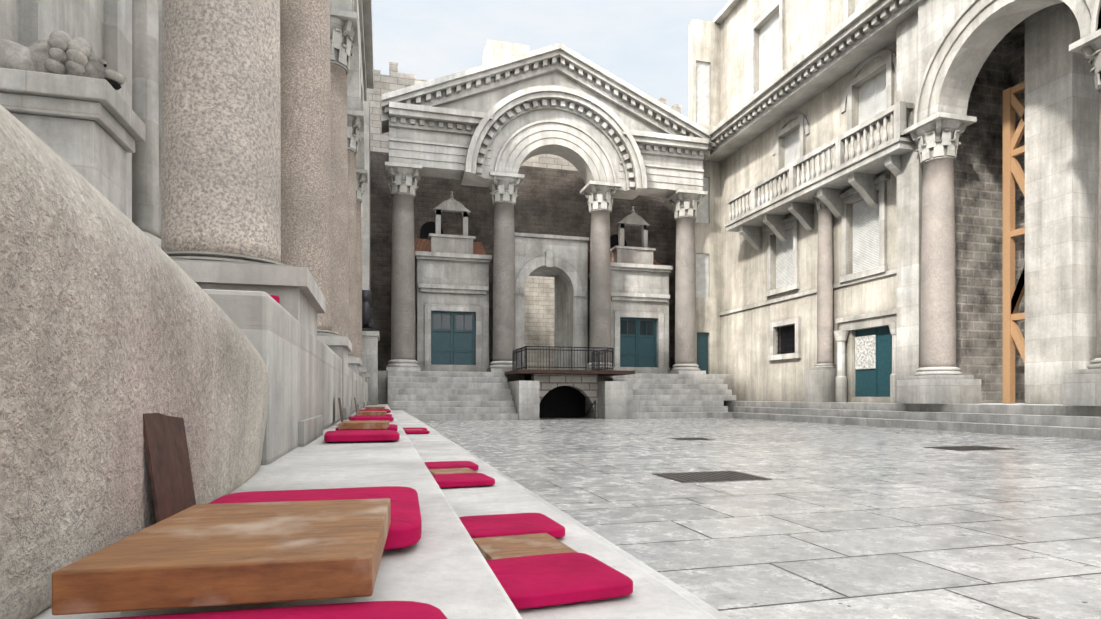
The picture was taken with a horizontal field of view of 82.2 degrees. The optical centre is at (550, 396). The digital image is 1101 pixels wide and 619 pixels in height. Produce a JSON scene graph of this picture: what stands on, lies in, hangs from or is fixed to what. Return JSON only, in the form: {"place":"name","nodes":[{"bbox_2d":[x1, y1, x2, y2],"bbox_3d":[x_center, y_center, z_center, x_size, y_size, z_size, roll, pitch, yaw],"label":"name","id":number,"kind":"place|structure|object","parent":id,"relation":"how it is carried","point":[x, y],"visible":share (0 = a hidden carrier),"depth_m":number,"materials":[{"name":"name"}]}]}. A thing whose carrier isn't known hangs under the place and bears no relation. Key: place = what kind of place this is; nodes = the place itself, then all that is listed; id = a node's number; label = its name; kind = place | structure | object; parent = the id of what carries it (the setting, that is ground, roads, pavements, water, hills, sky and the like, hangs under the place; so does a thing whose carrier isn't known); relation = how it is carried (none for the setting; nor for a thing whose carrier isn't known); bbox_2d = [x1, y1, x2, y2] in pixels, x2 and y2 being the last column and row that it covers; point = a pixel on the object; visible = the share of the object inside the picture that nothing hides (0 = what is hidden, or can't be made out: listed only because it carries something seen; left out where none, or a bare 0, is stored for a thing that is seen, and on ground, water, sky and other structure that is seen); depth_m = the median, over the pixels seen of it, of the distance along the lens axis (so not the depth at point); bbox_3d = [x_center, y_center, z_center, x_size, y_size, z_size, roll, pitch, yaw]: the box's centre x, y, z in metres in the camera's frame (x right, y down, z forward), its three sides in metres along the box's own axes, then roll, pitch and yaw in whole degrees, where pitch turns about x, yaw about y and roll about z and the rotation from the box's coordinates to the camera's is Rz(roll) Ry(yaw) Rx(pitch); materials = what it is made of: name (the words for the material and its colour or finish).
{"place":"outdoors","nodes":[
{"label":"outdoors","id":0,"kind":"place"},
{"bbox_2d":[0,0,161,235],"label":"wall","id":1,"kind":"structure","parent":0,"point":[103,28],"depth_m":12.94,"materials":[{"name":"grey stone"}]},
{"bbox_2d":[370,151,675,370],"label":"vestibule wall","id":2,"kind":"structure","parent":0,"point":[550,201],"depth_m":31.79,"materials":[{"name":"brown brick"}]},
{"bbox_2d":[420,221,626,248],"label":"vestibule niches","id":3,"kind":"object","parent":2,"relation":"attached to","point":[427,228],"visible":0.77,"depth_m":30.68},
{"bbox_2d":[372,0,729,117],"label":"sky","id":4,"kind":"structure","parent":0,"point":[643,43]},
{"bbox_2d":[531,374,597,417],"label":"arched wall","id":5,"kind":"structure","parent":0,"point":[586,386],"depth_m":26.52,"materials":[{"name":"grey stone"}]},
{"bbox_2d":[505,369,634,375],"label":"balcony floor","id":6,"kind":"structure","parent":0,"point":[573,372],"depth_m":25.61,"materials":[{"name":"brown wood"}]},
{"bbox_2d":[696,61,709,297],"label":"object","id":7,"kind":"object","parent":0,"point":[702,117],"visible":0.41,"depth_m":31.27,"materials":[{"name":"beige stone"}]},
{"bbox_2d":[422,418,1100,618],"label":"court paving","id":8,"kind":"structure","parent":0,"point":[832,521],"depth_m":5.17,"materials":[{"name":"grey stone"}]},
{"bbox_2d":[652,437,1014,482],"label":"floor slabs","id":9,"kind":"structure","parent":8,"relation":"on","point":[690,477],"depth_m":7.39,"materials":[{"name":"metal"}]},
{"bbox_2d":[539,403,1024,418],"bbox_3d":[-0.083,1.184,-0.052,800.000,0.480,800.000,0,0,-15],"label":"ground","id":10,"kind":"structure","parent":0,"point":[593,418],"depth_m":27.27,"materials":[{"name":"grey stone"}]},
{"bbox_2d":[382,43,712,373],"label":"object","id":11,"kind":"object","parent":10,"relation":"on","point":[496,125],"visible":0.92,"depth_m":28.03,"materials":[{"name":"grey stone"}]},
{"bbox_2d":[415,191,491,371],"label":"chapel","id":12,"kind":"structure","parent":11,"relation":"on","point":[451,273],"depth_m":28.34,"materials":[{"name":"grey stone"}]},
{"bbox_2d":[414,238,486,254],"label":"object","id":13,"kind":"object","parent":12,"relation":"attached to","point":[424,245],"visible":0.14,"depth_m":30.06,"materials":[{"name":"tile"}]},
{"bbox_2d":[431,311,474,364],"bbox_3d":[-4.401,-2.761,28.477,2.000,3.370,0.140,0,0,-15],"label":"door","id":14,"kind":"structure","parent":12,"relation":"in","point":[452,346],"depth_m":28.43,"materials":[{"name":"teal wood"}]},
{"bbox_2d":[367,62,681,369],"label":"building","id":15,"kind":"structure","parent":11,"relation":"on","point":[539,311],"depth_m":46.26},
{"bbox_2d":[483,39,528,64],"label":"roof block","id":16,"kind":"structure","parent":15,"relation":"on","point":[494,50],"depth_m":32.66,"materials":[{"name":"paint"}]},
{"bbox_2d":[391,194,695,363],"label":"columns","id":17,"kind":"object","parent":11,"relation":"attached to","point":[403,303],"visible":0.9,"depth_m":27.99,"materials":[{"name":"grey stone"}]},
{"bbox_2d":[514,232,588,369],"bbox_3d":[-0.406,-4.326,31.176,3.740,6.500,3.480,0,0,-15],"label":"central doorway","id":18,"kind":"structure","parent":11,"relation":"on","point":[562,260],"depth_m":29.91,"materials":[{"name":"white stone"}]},
{"bbox_2d":[378,371,730,419],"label":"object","id":19,"kind":"object","parent":11,"relation":"attached to","point":[615,399],"visible":0.27,"depth_m":26.02,"materials":[{"name":"grey stone"}]},
{"bbox_2d":[588,206,672,373],"bbox_3d":[3.965,-5.276,31.765,3.350,8.400,2.990,0,0,-15],"label":"chapel","id":20,"kind":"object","parent":11,"relation":"on","point":[639,284],"visible":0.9,"depth_m":30.67,"materials":[{"name":"grey stone"}]},
{"bbox_2d":[588,249,659,273],"bbox_3d":[3.947,-7.026,31.832,3.350,1.300,2.850,0,0,-15],"label":"chapel roof","id":21,"kind":"object","parent":20,"relation":"attached to","point":[655,262],"visible":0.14,"depth_m":32.58,"materials":[{"name":"tile"}]},
{"bbox_2d":[620,317,656,366],"bbox_3d":[4.228,-2.761,30.774,2.000,3.370,0.140,0,0,-15],"label":"door","id":22,"kind":"structure","parent":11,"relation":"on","point":[637,349],"depth_m":30.72,"materials":[{"name":"teal wood"}]},
{"bbox_2d":[525,375,584,417],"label":"cellar void walls","id":23,"kind":"structure","parent":10,"relation":"on","point":[563,402],"depth_m":28.16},
{"bbox_2d":[512,346,613,418],"bbox_3d":[0.463,-0.545,26.766,3.690,2.938,2.690,0,0,-15],"label":"bridge railing","id":24,"kind":"object","parent":10,"relation":"on","point":[594,360],"visible":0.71,"depth_m":25.73,"materials":[{"name":"black metal"}]},
{"bbox_2d":[31,371,1100,618],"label":"court steps","id":25,"kind":"structure","parent":10,"relation":"on","point":[445,567],"depth_m":3.21,"materials":[{"name":"stone"}]},
{"bbox_2d":[0,104,269,618],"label":"parapet","id":26,"kind":"structure","parent":25,"relation":"on","point":[116,323],"depth_m":1.03,"materials":[{"name":"stone"}]},
{"bbox_2d":[143,413,195,522],"bbox_3d":[-0.827,0.174,1.380,0.043,0.280,0.250,0,0,-15],"label":"wooden board","id":27,"kind":"object","parent":25,"relation":"on","point":[168,460],"visible":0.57,"depth_m":1.35,"materials":[{"name":"brown wood"}]},
{"bbox_2d":[52,498,390,614],"bbox_3d":[-0.438,0.223,0.971,0.350,0.050,0.460,0,0,-11],"label":"tray","id":28,"kind":"object","parent":25,"relation":"on","point":[199,555],"visible":1,"depth_m":0.78,"materials":[{"name":"brown wood"}]},
{"bbox_2d":[203,289,317,464],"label":"wall","id":29,"kind":"structure","parent":25,"relation":"on","point":[283,341],"depth_m":3.22,"materials":[{"name":"white stone"}]},
{"bbox_2d":[270,295,279,303],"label":"cushion on parapet","id":30,"kind":"object","parent":29,"relation":"on","point":[276,298],"visible":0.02,"depth_m":3.30,"materials":[{"name":"fabric"}]},
{"bbox_2d":[165,0,373,446],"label":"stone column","id":31,"kind":"structure","parent":25,"relation":"on","point":[297,291],"depth_m":9.03,"materials":[{"name":"grey stone"}]},
{"bbox_2d":[161,0,280,262],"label":"shafts","id":32,"kind":"object","parent":31,"relation":"attached to","point":[221,155],"visible":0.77,"depth_m":4.09,"materials":[{"name":"stone"}]},
{"bbox_2d":[280,0,361,359],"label":"dark shafts","id":33,"kind":"object","parent":31,"relation":"attached to","point":[321,223],"visible":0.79,"depth_m":8.74,"materials":[{"name":"brown stone"}]},
{"bbox_2d":[102,601,446,618],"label":"cushion","id":34,"kind":"object","parent":25,"relation":"on","point":[388,610],"visible":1,"depth_m":0.74,"materials":[{"name":"fabric"}]},
{"bbox_2d":[208,486,421,549],"bbox_3d":[-0.562,0.281,1.476,0.510,0.065,0.608,0,0,-15],"label":"cushion","id":35,"kind":"object","parent":25,"relation":"on","point":[405,529],"visible":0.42,"depth_m":1.54,"materials":[{"name":"fabric"}]},
{"bbox_2d":[338,398,342,421],"bbox_3d":[-2.312,0.164,6.961,0.043,0.300,0.300,0,0,-15],"label":"wooden board","id":36,"kind":"object","parent":25,"relation":"on","point":[340,407],"visible":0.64,"depth_m":6.92,"materials":[{"name":"brown wood"}]},
{"bbox_2d":[317,337,366,428],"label":"parapet slabs","id":37,"kind":"structure","parent":25,"relation":"on","point":[329,377],"depth_m":6.62,"materials":[{"name":"white stone"}]},
{"bbox_2d":[324,430,399,441],"bbox_3d":[-1.353,0.280,4.525,0.517,0.067,0.594,0,0,-15],"label":"cushion","id":38,"kind":"object","parent":25,"relation":"on","point":[358,435],"visible":1,"depth_m":4.28,"materials":[{"name":"fabric"}]},
{"bbox_2d":[338,420,388,429],"bbox_3d":[-1.472,0.223,5.011,0.350,0.050,0.460,0,0,-11],"label":"tray","id":39,"kind":"object","parent":38,"relation":"on","point":[375,424],"visible":1,"depth_m":4.80,"materials":[{"name":"brown wood"}]},
{"bbox_2d":[335,424,397,431],"bbox_3d":[-1.591,0.280,5.497,0.510,0.066,0.608,0,0,-15],"label":"cushion","id":40,"kind":"object","parent":25,"relation":"on","point":[394,427],"visible":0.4,"depth_m":5.25,"materials":[{"name":"fabric"}]},
{"bbox_2d":[362,331,378,404],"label":"pillar","id":41,"kind":"structure","parent":25,"relation":"on","point":[370,339],"depth_m":23.64,"materials":[{"name":"grey stone"}]},
{"bbox_2d":[362,290,373,330],"bbox_3d":[-7.160,-3.246,24.400,0.660,1.580,2.200,0,0,-15],"label":"sphinx","id":42,"kind":"object","parent":41,"relation":"on","point":[367,308],"visible":0.67,"depth_m":23.81,"materials":[{"name":"black stone"}]},
{"bbox_2d":[349,416,393,420],"bbox_3d":[-2.266,0.280,7.956,0.500,0.067,0.580,0,0,-23],"label":"cushion","id":43,"kind":"object","parent":25,"relation":"on","point":[360,418],"visible":0.81,"depth_m":7.72,"materials":[{"name":"fabric"}]},
{"bbox_2d":[357,411,386,415],"bbox_3d":[-2.385,0.223,8.442,0.350,0.050,0.460,0,0,-11],"label":"tray","id":44,"kind":"object","parent":43,"relation":"on","point":[371,413],"visible":1,"depth_m":8.23,"materials":[{"name":"brown wood"}]},
{"bbox_2d":[359,410,390,412],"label":"cushion","id":45,"kind":"object","parent":25,"relation":"on","point":[388,411],"visible":0.48,"depth_m":11.80,"materials":[{"name":"fabric"}]},
{"bbox_2d":[365,406,384,408],"bbox_3d":[-3.465,0.223,12.500,0.350,0.050,0.460,0,0,-11],"label":"tray","id":46,"kind":"object","parent":45,"relation":"on","point":[375,407],"visible":1,"depth_m":12.29,"materials":[{"name":"brown wood"}]},
{"bbox_2d":[403,427,426,429],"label":"cushion","id":47,"kind":"object","parent":25,"relation":"on","point":[416,428],"visible":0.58,"depth_m":9.34,"materials":[{"name":"fabric"}]},
{"bbox_2d":[404,430,429,433],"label":"cushion","id":48,"kind":"object","parent":25,"relation":"on","point":[416,431],"visible":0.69,"depth_m":8.63,"materials":[{"name":"fabric"}]},
{"bbox_2d":[424,461,477,469],"bbox_3d":[-0.709,0.490,4.438,0.370,0.047,0.370,0,0,-15],"label":"cushion","id":49,"kind":"object","parent":25,"relation":"on","point":[450,464],"visible":0.56,"depth_m":4.33,"materials":[{"name":"fabric"}]},
{"bbox_2d":[428,468,477,474],"bbox_3d":[-0.632,0.496,4.071,0.270,0.035,0.300,0,0,-19],"label":"tray","id":50,"kind":"object","parent":25,"relation":"on","point":[449,471],"visible":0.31,"depth_m":4.04,"materials":[{"name":"brown wood"}]},
{"bbox_2d":[432,473,494,487],"bbox_3d":[-0.535,0.490,3.708,0.360,0.047,0.360,0,0,-21],"label":"cushion","id":51,"kind":"object","parent":25,"relation":"on","point":[460,480],"visible":0.75,"depth_m":3.58,"materials":[{"name":"fabric"}]},
{"bbox_2d":[459,513,564,537],"bbox_3d":[-0.158,0.490,2.370,0.370,0.047,0.370,0,0,-15],"label":"cushion","id":52,"kind":"object","parent":25,"relation":"on","point":[482,526],"visible":0.73,"depth_m":2.29,"materials":[{"name":"fabric"}]},
{"bbox_2d":[472,533,577,559],"bbox_3d":[-0.090,0.496,2.037,0.270,0.035,0.300,0,0,-19],"label":"tray","id":53,"kind":"object","parent":25,"relation":"on","point":[499,547],"visible":0.48,"depth_m":2.02,"materials":[{"name":"brown wood"}]},
{"bbox_2d":[486,552,632,608],"bbox_3d":[-0.003,0.490,1.708,0.360,0.048,0.360,0,0,-21],"label":"cushion","id":54,"kind":"object","parent":25,"relation":"on","point":[534,581],"visible":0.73,"depth_m":1.61,"materials":[{"name":"fabric"}]},
{"bbox_2d":[688,19,719,373],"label":"return wall","id":55,"kind":"structure","parent":25,"relation":"on","point":[703,41],"depth_m":31.28,"materials":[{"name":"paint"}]},
{"bbox_2d":[697,333,707,373],"bbox_3d":[7.501,-1.826,31.329,0.700,2.700,0.050,0,0,-15],"label":"door","id":56,"kind":"structure","parent":55,"relation":"in","point":[702,350],"depth_m":31.32,"materials":[{"name":"teal wood"}]},
{"bbox_2d":[712,0,896,402],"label":"window frames","id":57,"kind":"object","parent":25,"relation":"on","point":[872,319],"visible":0.71,"depth_m":22.78,"materials":[{"name":"grey stone"}]},
{"bbox_2d":[777,325,794,354],"bbox_3d":[10.017,-2.376,26.385,0.220,1.200,1.500,0,0,-15],"label":"window","id":58,"kind":"structure","parent":57,"relation":"on","point":[787,335],"depth_m":26.63,"materials":[{"name":"grey metal"}]},
{"bbox_2d":[720,0,896,402],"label":"palace facade","id":59,"kind":"structure","parent":57,"relation":"attached to","point":[751,369],"depth_m":26.67,"materials":[{"name":"beige stone"}]},
{"bbox_2d":[724,101,915,250],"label":"balcony","id":60,"kind":"structure","parent":57,"relation":"attached to","point":[860,172],"depth_m":22.76,"materials":[{"name":"white stone"}]},
{"bbox_2d":[759,0,885,288],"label":"shutters","id":61,"kind":"object","parent":57,"relation":"attached to","point":[872,97],"visible":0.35,"depth_m":22.71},
{"bbox_2d":[805,11,922,401],"bbox_3d":[10.768,-5.736,21.582,1.000,11.880,5.050,0,0,-15],"label":"pilaster","id":62,"kind":"object","parent":57,"relation":"attached to","point":[819,382],"visible":0.62,"depth_m":19.47,"materials":[{"name":"grey stone"}]},
{"bbox_2d":[817,208,832,363],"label":"palace embedded shafts","id":63,"kind":"object","parent":62,"relation":"attached to","point":[825,299],"visible":0.94,"depth_m":23.32,"materials":[{"name":"grey stone"}]},
{"bbox_2d":[855,335,875,368],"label":"poster","id":64,"kind":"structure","parent":57,"relation":"attached to","point":[865,352],"depth_m":22.10,"materials":[{"name":"white paper"}]},
{"bbox_2d":[855,326,891,396],"bbox_3d":[11.216,-1.086,21.686,0.080,2.580,2.000,0,0,-15],"label":"door","id":65,"kind":"structure","parent":57,"relation":"in","point":[873,382],"depth_m":21.60,"materials":[{"name":"teal wood"}]},
{"bbox_2d":[954,19,1024,402],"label":"brick wall","id":66,"kind":"structure","parent":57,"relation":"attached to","point":[978,182],"depth_m":19.48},
{"bbox_2d":[705,0,1100,405],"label":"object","id":67,"kind":"structure","parent":25,"relation":"on","point":[959,41],"depth_m":17.12,"materials":[{"name":"grey stone"}]},
{"bbox_2d":[921,88,1100,367],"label":"shafts","id":68,"kind":"object","parent":67,"relation":"attached to","point":[938,313],"visible":1,"depth_m":18.33,"materials":[{"name":"grey stone"}]},
{"bbox_2d":[1003,81,1024,403],"bbox_3d":[13.395,-4.336,17.738,0.200,9.080,1.270,0,0,-15],"label":"timber bracing","id":69,"kind":"object","parent":67,"relation":"attached to","point":[1012,172],"visible":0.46,"depth_m":18.13,"materials":[{"name":"brown wood"}]},
{"bbox_3d":[-12.483,-11.076,-1.283,11.400,24.000,64.000,0,0,-15],"label":"cathedral","id":70,"kind":"object","parent":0,"visible":0},
{"bbox_2d":[0,68,145,215],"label":"lion pedestal","id":71,"kind":"object","parent":70,"relation":"attached to","point":[91,131],"visible":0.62,"depth_m":7.63,"materials":[{"name":"white stone"}]},
{"bbox_2d":[0,30,126,93],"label":"lion statue","id":72,"kind":"object","parent":71,"relation":"on","point":[61,52],"visible":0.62,"depth_m":7.88,"materials":[{"name":"stone"}]},
{"bbox_2d":[104,64,121,89],"bbox_3d":[-5.880,-4.242,8.394,0.276,0.266,0.265,0,0,-15],"label":"lion statue mouth","id":73,"kind":"object","parent":72,"relation":"attached to","point":[115,85],"visible":0.42,"depth_m":8.38},
{"bbox_2d":[132,0,160,247],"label":"wall","id":74,"kind":"structure","parent":70,"relation":"attached to","point":[145,109],"depth_m":9.22,"materials":[{"name":"white stone"}]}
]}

